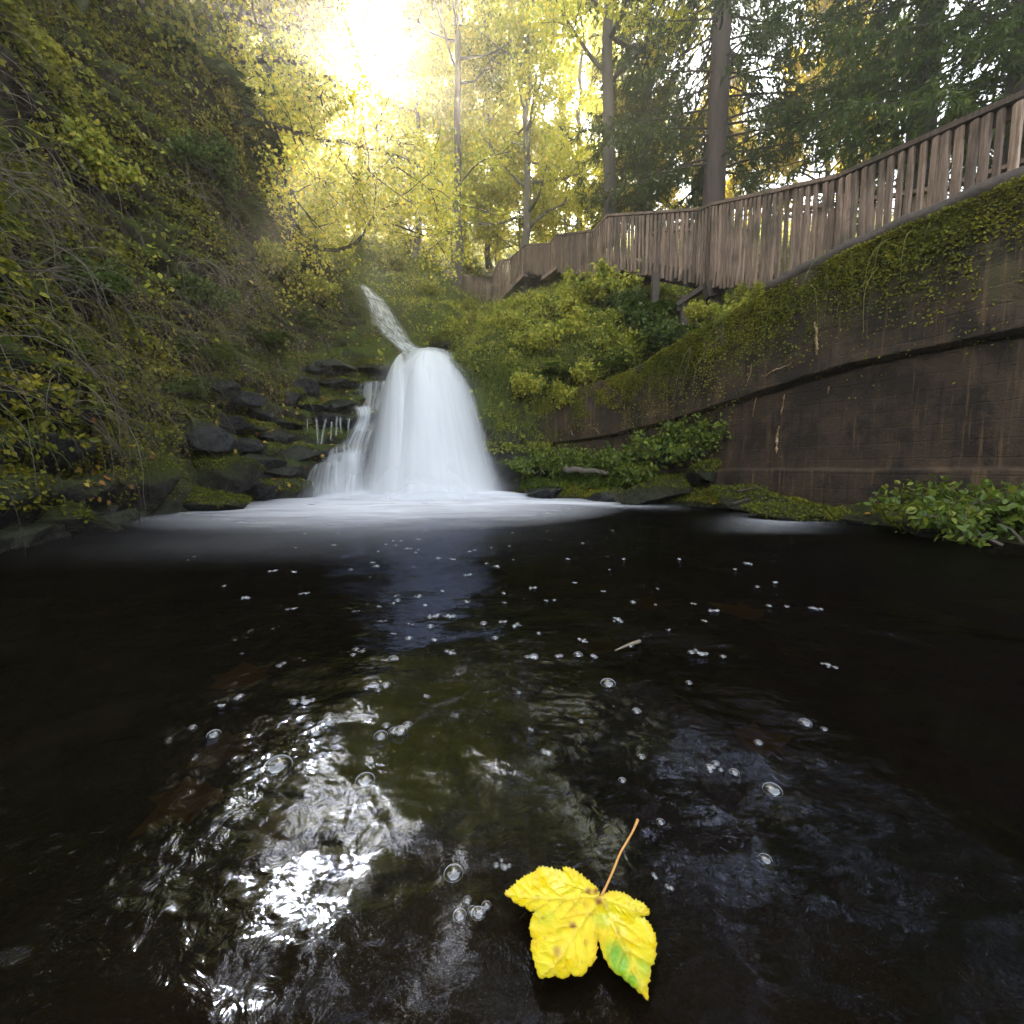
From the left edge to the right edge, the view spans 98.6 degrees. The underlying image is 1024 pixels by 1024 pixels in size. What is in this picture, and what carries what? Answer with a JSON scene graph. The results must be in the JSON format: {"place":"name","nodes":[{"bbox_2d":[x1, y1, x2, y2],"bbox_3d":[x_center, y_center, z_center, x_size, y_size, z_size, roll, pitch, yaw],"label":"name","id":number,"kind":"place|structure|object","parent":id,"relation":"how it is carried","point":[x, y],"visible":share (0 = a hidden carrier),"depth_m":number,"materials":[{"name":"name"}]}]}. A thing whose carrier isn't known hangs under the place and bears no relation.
{"place":"outdoors","nodes":[
{"label":"outdoors","id":0,"kind":"place"},
{"bbox_2d":[0,0,407,552],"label":"bank","id":1,"kind":"structure","parent":0,"point":[34,534],"depth_m":5.53,"materials":[{"name":"green plant"}]},
{"bbox_2d":[31,497,123,535],"bbox_3d":[-3.654,0.085,3.336,0.989,0.537,0.797,0,6,0],"label":"boulder","id":2,"kind":"object","parent":1,"relation":"on","point":[74,518],"visible":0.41,"depth_m":3.32,"materials":[{"name":"green stone"}]},
{"bbox_2d":[29,101,151,193],"bbox_3d":[-4.672,-3.877,4.882,1.055,0.760,0.822,-5,8,-43],"label":"shrub","id":3,"kind":"object","parent":1,"relation":"on","point":[89,153],"visible":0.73,"depth_m":4.72,"materials":[{"name":"green plant"}]},
{"bbox_2d":[47,240,134,305],"bbox_3d":[-4.289,-2.330,4.323,0.915,0.581,1.016,-4,7,-32],"label":"shrub","id":4,"kind":"object","parent":1,"relation":"on","point":[113,283],"visible":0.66,"depth_m":4.23,"materials":[{"name":"green plant"}]},
{"bbox_2d":[129,455,186,517],"bbox_3d":[-4.252,-0.223,4.609,1.499,0.909,0.750,-3,6,-24],"label":"boulder","id":5,"kind":"object","parent":1,"relation":"on","point":[171,473],"visible":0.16,"depth_m":4.55,"materials":[{"name":"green stone"}]},
{"bbox_2d":[76,0,240,91],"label":"alder tree","id":6,"kind":"object","parent":1,"relation":"on","point":[173,12],"visible":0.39,"depth_m":6.31,"materials":[{"name":"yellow plant"}]},
{"bbox_2d":[0,116,334,404],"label":"dry twigs","id":7,"kind":"object","parent":1,"relation":"on","point":[40,270],"visible":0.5,"depth_m":4.18,"materials":[{"name":"plant"}]},
{"bbox_2d":[0,281,341,514],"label":"moss tufts","id":8,"kind":"object","parent":1,"relation":"on","point":[16,467],"visible":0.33,"depth_m":4.30,"materials":[{"name":"green plant"}]},
{"bbox_2d":[0,0,354,450],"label":"ivy cover","id":9,"kind":"object","parent":1,"relation":"on","point":[160,275],"visible":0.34,"depth_m":5.12,"materials":[{"name":"green plant"}]},
{"bbox_2d":[158,370,214,403],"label":"shrub","id":10,"kind":"object","parent":1,"relation":"on","point":[196,387],"visible":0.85,"depth_m":5.45,"materials":[{"name":"green plant"}]},
{"bbox_2d":[0,279,377,553],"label":"hanging roots","id":11,"kind":"object","parent":1,"relation":"hanging from","point":[116,405],"visible":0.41,"depth_m":4.40,"materials":[{"name":"plant"}]},
{"bbox_2d":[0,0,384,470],"bbox_3d":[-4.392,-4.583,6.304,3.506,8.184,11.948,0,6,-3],"label":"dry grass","id":12,"kind":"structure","parent":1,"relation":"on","point":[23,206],"depth_m":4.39,"materials":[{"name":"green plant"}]},
{"bbox_2d":[170,36,220,110],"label":"shrub","id":13,"kind":"object","parent":1,"relation":"on","point":[202,69],"visible":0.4,"depth_m":6.71,"materials":[{"name":"green plant"}]},
{"bbox_2d":[158,0,240,61],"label":"alder tree","id":14,"kind":"object","parent":1,"relation":"on","point":[202,21],"visible":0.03,"depth_m":6.86,"materials":[{"name":"green plant"}]},
{"bbox_2d":[159,120,244,200],"bbox_3d":[-4.473,-5.124,6.420,1.046,0.664,1.161,5,8,42],"label":"shrub","id":15,"kind":"object","parent":1,"relation":"on","point":[219,161],"visible":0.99,"depth_m":6.26,"materials":[{"name":"green plant"}]},
{"bbox_2d":[0,0,408,459],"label":"moss cover","id":16,"kind":"object","parent":1,"relation":"on","point":[8,8],"visible":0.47,"depth_m":5.08,"materials":[{"name":"green plant"}]},
{"bbox_2d":[152,26,257,126],"bbox_3d":[-4.879,-6.874,7.089,1.375,0.643,1.507,-4,7,-34],"label":"fern","id":17,"kind":"object","parent":1,"relation":"on","point":[222,66],"visible":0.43,"depth_m":6.91,"materials":[{"name":"green plant"}]},
{"bbox_2d":[163,269,246,313],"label":"shrub","id":18,"kind":"object","parent":1,"relation":"on","point":[213,289],"visible":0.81,"depth_m":5.92,"materials":[{"name":"green plant"}]},
{"bbox_2d":[180,417,238,453],"bbox_3d":[-4.012,-0.993,5.662,0.859,0.501,0.616,0,6,0],"label":"rock","id":19,"kind":"object","parent":1,"relation":"on","point":[206,434],"visible":0.77,"depth_m":5.50,"materials":[{"name":"stone"}]},
{"bbox_2d":[167,332,253,373],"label":"fern","id":20,"kind":"object","parent":1,"relation":"on","point":[215,352],"visible":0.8,"depth_m":5.79,"materials":[{"name":"green plant"}]},
{"bbox_2d":[182,483,252,512],"bbox_3d":[-3.709,-0.149,5.328,0.960,0.399,0.735,0,6,0],"label":"boulder","id":21,"kind":"object","parent":1,"relation":"on","point":[199,499],"visible":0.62,"depth_m":5.16,"materials":[{"name":"green plant"}]},
{"bbox_2d":[199,372,241,398],"bbox_3d":[-4.119,-1.764,6.151,0.787,0.368,0.591,0,6,0],"label":"rock","id":22,"kind":"object","parent":1,"relation":"on","point":[232,387],"visible":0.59,"depth_m":5.98,"materials":[{"name":"stone"}]},
{"bbox_2d":[185,450,264,493],"bbox_3d":[-3.998,-0.508,5.829,1.077,0.738,0.759,0,6,0],"label":"boulder","id":23,"kind":"object","parent":1,"relation":"on","point":[234,472],"visible":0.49,"depth_m":5.69,"materials":[{"name":"grey stone"}]},
{"bbox_2d":[212,75,264,136],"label":"shrub","id":24,"kind":"object","parent":1,"relation":"on","point":[226,95],"visible":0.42,"depth_m":7.37,"materials":[{"name":"green plant"}]},
{"bbox_2d":[214,193,281,243],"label":"fern","id":25,"kind":"object","parent":1,"relation":"on","point":[246,205],"visible":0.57,"depth_m":7.57,"materials":[{"name":"green plant"}]},
{"bbox_2d":[231,115,288,175],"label":"fern","id":26,"kind":"object","parent":1,"relation":"on","point":[270,137],"visible":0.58,"depth_m":8.01,"materials":[{"name":"green plant"}]},
{"bbox_2d":[253,235,302,285],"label":"shrub","id":27,"kind":"object","parent":1,"relation":"on","point":[283,262],"visible":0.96,"depth_m":7.89,"materials":[{"name":"green plant"}]},
{"bbox_2d":[198,0,368,161],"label":"alder tree","id":28,"kind":"object","parent":1,"relation":"on","point":[254,17],"visible":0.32,"depth_m":8.55,"materials":[{"name":"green plant"}]},
{"bbox_2d":[190,0,407,144],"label":"alder tree","id":29,"kind":"object","parent":1,"relation":"on","point":[368,13],"visible":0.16,"depth_m":9.30,"materials":[{"name":"yellow plant"}]},
{"bbox_2d":[300,269,342,311],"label":"shrub","id":30,"kind":"object","parent":1,"relation":"on","point":[325,292],"visible":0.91,"depth_m":9.00,"materials":[{"name":"green plant"}]},
{"bbox_2d":[174,0,539,356],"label":"leaning tree","id":31,"kind":"object","parent":1,"relation":"on","point":[292,105],"visible":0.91,"depth_m":8.06,"materials":[{"name":"yellow plant"}]},
{"bbox_2d":[307,287,482,496],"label":"waterfall","id":32,"kind":"structure","parent":0,"point":[425,449],"depth_m":7.64,"materials":[{"name":"liquid"}]},
{"bbox_2d":[0,499,1023,1023],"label":"water","id":33,"kind":"structure","parent":0,"point":[164,859],"depth_m":0.75,"materials":[{"name":"black liquid"}]},
{"bbox_2d":[225,489,612,518],"bbox_3d":[-0.600,-0.116,5.263,9.600,0.214,7.300,0,6,0],"label":"foam","id":34,"kind":"object","parent":33,"relation":"on","point":[365,503],"visible":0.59,"depth_m":6.01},
{"bbox_2d":[504,819,657,1000],"bbox_3d":[0.078,0.430,0.491,0.176,0.039,0.180,0,6,0],"label":"maple leaf","id":35,"kind":"object","parent":33,"relation":"on","point":[576,918],"visible":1,"depth_m":0.47,"materials":[{"name":"yellow plant"}]},
{"bbox_2d":[302,210,893,370],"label":"hillside","id":36,"kind":"structure","parent":0,"point":[390,357],"depth_m":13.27,"materials":[{"name":"green plant"}]},
{"bbox_2d":[266,111,350,243],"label":"sapling","id":37,"kind":"object","parent":36,"relation":"on","point":[300,210],"visible":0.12,"depth_m":15.98,"materials":[{"name":"yellow plant"}]},
{"bbox_2d":[241,0,390,232],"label":"birch tree","id":38,"kind":"object","parent":36,"relation":"on","point":[345,50],"visible":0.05,"depth_m":19.80,"materials":[{"name":"yellow plant"}]},
{"bbox_2d":[271,118,366,247],"bbox_3d":[-8.328,-12.944,17.794,4.196,7.004,4.474,0,6,5],"label":"sapling","id":39,"kind":"object","parent":36,"relation":"on","point":[328,226],"visible":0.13,"depth_m":17.57,"materials":[{"name":"yellow plant"}]},
{"bbox_2d":[314,108,400,249],"bbox_3d":[-7.054,-14.255,20.063,4.474,7.004,4.196,3,6,29],"label":"sapling","id":40,"kind":"object","parent":36,"relation":"on","point":[354,198],"visible":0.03,"depth_m":19.39,"materials":[{"name":"yellow plant"}]},
{"bbox_2d":[372,236,418,275],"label":"shrub","id":41,"kind":"object","parent":36,"relation":"on","point":[391,254],"visible":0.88,"depth_m":16.28,"materials":[{"name":"green plant"}]},
{"bbox_2d":[365,3,463,249],"bbox_3d":[-4.934,-22.588,23.067,5.258,18.484,5.914,-1,6,-12],"label":"birch tree","id":42,"kind":"object","parent":36,"relation":"on","point":[451,89],"visible":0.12,"depth_m":22.24,"materials":[{"name":"yellow plant"}]},
{"bbox_2d":[376,125,453,258],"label":"sapling","id":43,"kind":"object","parent":36,"relation":"on","point":[407,222],"visible":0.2,"depth_m":20.39,"materials":[{"name":"yellow plant"}]},
{"bbox_2d":[351,0,488,259],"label":"maple tree","id":44,"kind":"object","parent":36,"relation":"on","point":[424,34],"visible":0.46,"depth_m":19.28,"materials":[{"name":"yellow plant"}]},
{"bbox_2d":[407,96,500,269],"bbox_3d":[-2.980,-15.506,21.234,4.474,7.004,4.196,2,6,21],"label":"sapling","id":45,"kind":"object","parent":36,"relation":"on","point":[446,113],"visible":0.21,"depth_m":20.80,"materials":[{"name":"yellow plant"}]},
{"bbox_2d":[375,0,557,291],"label":"ash tree","id":46,"kind":"object","parent":36,"relation":"on","point":[456,4],"visible":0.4,"depth_m":18.25,"materials":[{"name":"yellow plant"}]},
{"bbox_2d":[391,0,547,258],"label":"maple tree","id":47,"kind":"object","parent":36,"relation":"on","point":[437,52],"visible":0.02,"depth_m":23.60,"materials":[{"name":"yellow plant"}]},
{"bbox_2d":[420,0,567,268],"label":"maple tree","id":48,"kind":"object","parent":36,"relation":"on","point":[477,188],"visible":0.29,"depth_m":21.32,"materials":[{"name":"yellow plant"}]},
{"bbox_2d":[469,93,556,264],"bbox_3d":[-0.567,-17.191,23.163,4.921,7.704,4.615,-4,7,-36],"label":"sapling","id":49,"kind":"object","parent":36,"relation":"on","point":[512,124],"visible":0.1,"depth_m":22.82,"materials":[{"name":"yellow plant"}]},
{"bbox_2d":[470,128,561,267],"bbox_3d":[0.212,-15.569,21.885,4.474,7.004,4.196,-3,6,-28],"label":"sapling","id":50,"kind":"object","parent":36,"relation":"on","point":[514,197],"visible":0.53,"depth_m":21.02,"materials":[{"name":"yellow plant"}]},
{"bbox_2d":[442,0,619,266],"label":"maple tree","id":51,"kind":"object","parent":36,"relation":"on","point":[511,17],"visible":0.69,"depth_m":18.37,"materials":[{"name":"yellow plant"}]},
{"bbox_2d":[520,94,601,242],"bbox_3d":[2.448,-14.844,20.328,4.474,7.004,4.196,4,7,37],"label":"sapling","id":52,"kind":"object","parent":36,"relation":"on","point":[554,223],"visible":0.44,"depth_m":19.95,"materials":[{"name":"yellow plant"}]},
{"bbox_2d":[515,1,633,241],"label":"maple tree","id":53,"kind":"object","parent":36,"relation":"on","point":[584,104],"visible":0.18,"depth_m":22.65,"materials":[{"name":"yellow plant"}]},
{"bbox_2d":[516,0,712,246],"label":"ivy clad tree","id":54,"kind":"object","parent":36,"relation":"on","point":[610,26],"visible":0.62,"depth_m":12.36,"materials":[{"name":"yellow plant"}]},
{"bbox_2d":[563,0,728,257],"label":"spruce tree","id":55,"kind":"object","parent":36,"relation":"on","point":[643,167],"visible":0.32,"depth_m":14.10,"materials":[{"name":"green plant"}]},
{"bbox_2d":[634,49,765,227],"bbox_3d":[8.520,-16.065,19.341,5.574,8.034,4.236,-2,6,-16],"label":"golden maple tree","id":56,"kind":"object","parent":36,"relation":"on","point":[736,128],"visible":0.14,"depth_m":19.23,"materials":[{"name":"yellow plant"}]},
{"bbox_2d":[559,0,930,266],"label":"spruce tree","id":57,"kind":"object","parent":36,"relation":"on","point":[722,58],"visible":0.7,"depth_m":11.49,"materials":[{"name":"green plant"}]},
{"bbox_2d":[731,0,914,240],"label":"golden maple tree","id":58,"kind":"object","parent":36,"relation":"on","point":[828,170],"visible":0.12,"depth_m":15.83,"materials":[{"name":"yellow plant"}]},
{"bbox_2d":[734,0,1010,248],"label":"spruce tree","id":59,"kind":"object","parent":36,"relation":"on","point":[928,11],"visible":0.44,"depth_m":8.95,"materials":[{"name":"green plant"}]},
{"bbox_2d":[202,0,1009,230],"label":"sky","id":60,"kind":"structure","parent":0,"point":[695,58],"materials":[{"name":"white"}]},
{"bbox_2d":[445,260,786,491],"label":"embankment","id":61,"kind":"structure","parent":0,"point":[505,478],"depth_m":8.36,"materials":[{"name":"plant"}]},
{"bbox_2d":[507,366,548,403],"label":"shrub","id":62,"kind":"object","parent":61,"relation":"on","point":[524,384],"visible":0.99,"depth_m":8.09,"materials":[{"name":"green plant"}]},
{"bbox_2d":[504,447,565,479],"bbox_3d":[0.424,-0.844,7.672,1.040,0.598,1.214,3,6,28],"label":"nettle patch","id":63,"kind":"object","parent":61,"relation":"on","point":[543,463],"visible":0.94,"depth_m":7.69,"materials":[{"name":"green plant"}]},
{"bbox_2d":[510,320,568,359],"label":"shrub","id":64,"kind":"object","parent":61,"relation":"on","point":[535,337],"visible":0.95,"depth_m":8.53,"materials":[{"name":"green plant"}]},
{"bbox_2d":[469,323,638,459],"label":"hanging dry grass","id":65,"kind":"structure","parent":61,"relation":"on","point":[531,358],"depth_m":8.41,"materials":[{"name":"green plant"}]},
{"bbox_2d":[526,289,586,323],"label":"shrub","id":66,"kind":"object","parent":61,"relation":"on","point":[563,309],"visible":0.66,"depth_m":9.12,"materials":[{"name":"green plant"}]},
{"bbox_2d":[544,303,596,344],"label":"shrub","id":67,"kind":"object","parent":61,"relation":"on","point":[579,324],"visible":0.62,"depth_m":8.61,"materials":[{"name":"green plant"}]},
{"bbox_2d":[569,355,611,387],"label":"shrub","id":68,"kind":"object","parent":61,"relation":"on","point":[582,377],"visible":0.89,"depth_m":7.97,"materials":[{"name":"green plant"}]},
{"bbox_2d":[445,296,756,416],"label":"ledge grass","id":69,"kind":"structure","parent":61,"relation":"on","point":[472,372],"depth_m":8.55,"materials":[{"name":"green plant"}]},
{"bbox_2d":[560,257,643,308],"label":"shrub","id":70,"kind":"object","parent":61,"relation":"on","point":[603,281],"visible":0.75,"depth_m":9.09,"materials":[{"name":"green plant"}]},
{"bbox_2d":[446,294,759,397],"bbox_3d":[5.836,-3.600,6.122,14.820,3.721,8.188,0,6,0],"label":"ledge moss","id":71,"kind":"object","parent":61,"relation":"on","point":[509,369],"visible":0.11,"depth_m":8.60,"materials":[{"name":"green plant"}]},
{"bbox_2d":[584,319,643,353],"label":"shrub","id":72,"kind":"object","parent":61,"relation":"on","point":[611,335],"visible":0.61,"depth_m":8.13,"materials":[{"name":"green plant"}]},
{"bbox_2d":[435,238,825,477],"bbox_3d":[5.950,-3.592,7.900,18.269,5.103,5.868,3,6,25],"label":"embankment cover","id":73,"kind":"object","parent":61,"relation":"on","point":[601,316],"visible":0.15,"depth_m":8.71,"materials":[{"name":"green plant"}]},
{"bbox_2d":[437,248,825,445],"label":"dead stems","id":74,"kind":"object","parent":61,"relation":"on","point":[546,323],"visible":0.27,"depth_m":9.01,"materials":[{"name":"plant"}]},
{"bbox_2d":[602,301,677,340],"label":"shrub","id":75,"kind":"object","parent":61,"relation":"on","point":[639,317],"visible":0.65,"depth_m":7.95,"materials":[{"name":"green plant"}]},
{"bbox_2d":[644,321,699,355],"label":"shrub","id":76,"kind":"object","parent":61,"relation":"on","point":[657,342],"visible":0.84,"depth_m":6.99,"materials":[{"name":"green plant"}]},
{"bbox_2d":[682,297,719,329],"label":"shrub","id":77,"kind":"object","parent":61,"relation":"on","point":[698,312],"visible":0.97,"depth_m":6.53,"materials":[{"name":"green plant"}]},
{"bbox_2d":[794,0,1023,197],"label":"spruce tree","id":78,"kind":"object","parent":61,"relation":"on","point":[962,100],"visible":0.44,"depth_m":7.11,"materials":[{"name":"green plant"}]},
{"bbox_2d":[878,0,1023,168],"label":"spruce tree","id":79,"kind":"object","parent":61,"relation":"on","point":[965,41],"visible":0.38,"depth_m":6.87,"materials":[{"name":"green plant"}]},
{"bbox_2d":[515,484,894,526],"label":"shore","id":80,"kind":"structure","parent":0,"point":[862,509],"depth_m":5.88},
{"bbox_2d":[75,133,870,513],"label":"fallen leaves","id":81,"kind":"object","parent":80,"relation":"on","point":[79,469],"visible":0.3,"depth_m":6.57,"materials":[{"name":"yellow plant"}]},
{"bbox_2d":[518,451,661,489],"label":"shore plants","id":82,"kind":"object","parent":80,"relation":"on","point":[588,481],"visible":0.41,"depth_m":7.48,"materials":[{"name":"green plant"}]},
{"bbox_2d":[597,430,665,484],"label":"nettle bush","id":83,"kind":"object","parent":80,"relation":"on","point":[629,466],"visible":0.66,"depth_m":6.74,"materials":[{"name":"green plant"}]},
{"bbox_2d":[613,472,697,504],"bbox_3d":[2.077,-0.340,6.184,1.364,0.457,0.603,-3,6,-25],"label":"rock","id":84,"kind":"object","parent":80,"relation":"on","point":[665,487],"visible":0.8,"depth_m":6.03,"materials":[{"name":"grey stone"}]},
{"bbox_2d":[627,408,701,472],"bbox_3d":[2.421,-1.054,6.649,1.383,1.078,1.288,0,6,0],"label":"nettle bush","id":85,"kind":"object","parent":80,"relation":"on","point":[658,447],"visible":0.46,"depth_m":6.43,"materials":[{"name":"green plant"}]},
{"bbox_2d":[509,476,852,508],"bbox_3d":[2.284,-0.450,6.227,1.868,0.673,6.932,-5,7,-40],"label":"shore moss","id":86,"kind":"object","parent":80,"relation":"on","point":[681,497],"visible":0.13,"depth_m":6.09,"materials":[{"name":"green plant"}]},
{"bbox_2d":[685,457,722,484],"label":"rock","id":87,"kind":"object","parent":80,"relation":"on","point":[702,471],"visible":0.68,"depth_m":5.89,"materials":[{"name":"grey stone"}]},
{"bbox_2d":[709,482,791,511],"bbox_3d":[2.911,-0.179,5.176,1.196,0.349,0.753,0,6,0],"label":"rock slab","id":88,"kind":"object","parent":80,"relation":"on","point":[727,495],"visible":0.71,"depth_m":4.97,"materials":[{"name":"green stone"}]},
{"bbox_2d":[740,499,863,523],"bbox_3d":[3.076,0.008,4.403,1.573,0.269,0.784,0,6,0],"label":"rock slab","id":89,"kind":"object","parent":80,"relation":"on","point":[806,512],"visible":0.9,"depth_m":4.18,"materials":[{"name":"green plant"}]},
{"bbox_2d":[872,501,1003,538],"bbox_3d":[3.512,0.088,3.498,1.306,0.358,0.898,2,6,16],"label":"boulder","id":90,"kind":"object","parent":80,"relation":"on","point":[896,516],"visible":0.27,"depth_m":3.25,"materials":[{"name":"green stone"}]},
{"bbox_2d":[856,474,1023,532],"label":"nettle patch","id":91,"kind":"object","parent":80,"relation":"on","point":[904,497],"visible":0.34,"depth_m":3.64,"materials":[{"name":"green plant"}]},
{"bbox_2d":[901,478,1023,547],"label":"nettle patch","id":92,"kind":"object","parent":80,"relation":"on","point":[957,519],"visible":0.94,"depth_m":2.98,"materials":[{"name":"green plant"}]},
{"bbox_2d":[954,493,1023,544],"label":"ground","id":93,"kind":"structure","parent":0,"point":[1013,541],"depth_m":3.02,"materials":[{"name":"soil"}]},
{"bbox_2d":[445,89,1023,324],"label":"boardwalk","id":94,"kind":"structure","parent":93,"relation":"on","point":[730,259],"depth_m":6.51,"materials":[{"name":"brown wood"}]},
{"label":"stream bed","id":95,"kind":"structure","parent":0,"visible":0},
{"bbox_2d":[533,166,1023,506],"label":"retaining wall","id":96,"kind":"structure","parent":95,"relation":"on","point":[921,418],"depth_m":4.30,"materials":[{"name":"concrete"}]},
{"bbox_2d":[545,377,578,411],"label":"shrub","id":97,"kind":"object","parent":96,"relation":"on","point":[560,393],"visible":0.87,"depth_m":8.03,"materials":[{"name":"green plant"}]},
{"bbox_2d":[665,412,731,463],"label":"nettle bush","id":98,"kind":"object","parent":96,"relation":"attached to","point":[703,443],"visible":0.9,"depth_m":5.98,"materials":[{"name":"green plant"}]},
{"bbox_2d":[576,221,931,408],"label":"trailing stems","id":99,"kind":"object","parent":96,"relation":"attached to","point":[792,311],"visible":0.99,"depth_m":4.45,"materials":[{"name":"green plant"}]},
{"bbox_2d":[530,174,1023,464],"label":"wall moss","id":100,"kind":"object","parent":96,"relation":"attached to","point":[861,249],"depth_m":4.38,"materials":[{"name":"green plant"}]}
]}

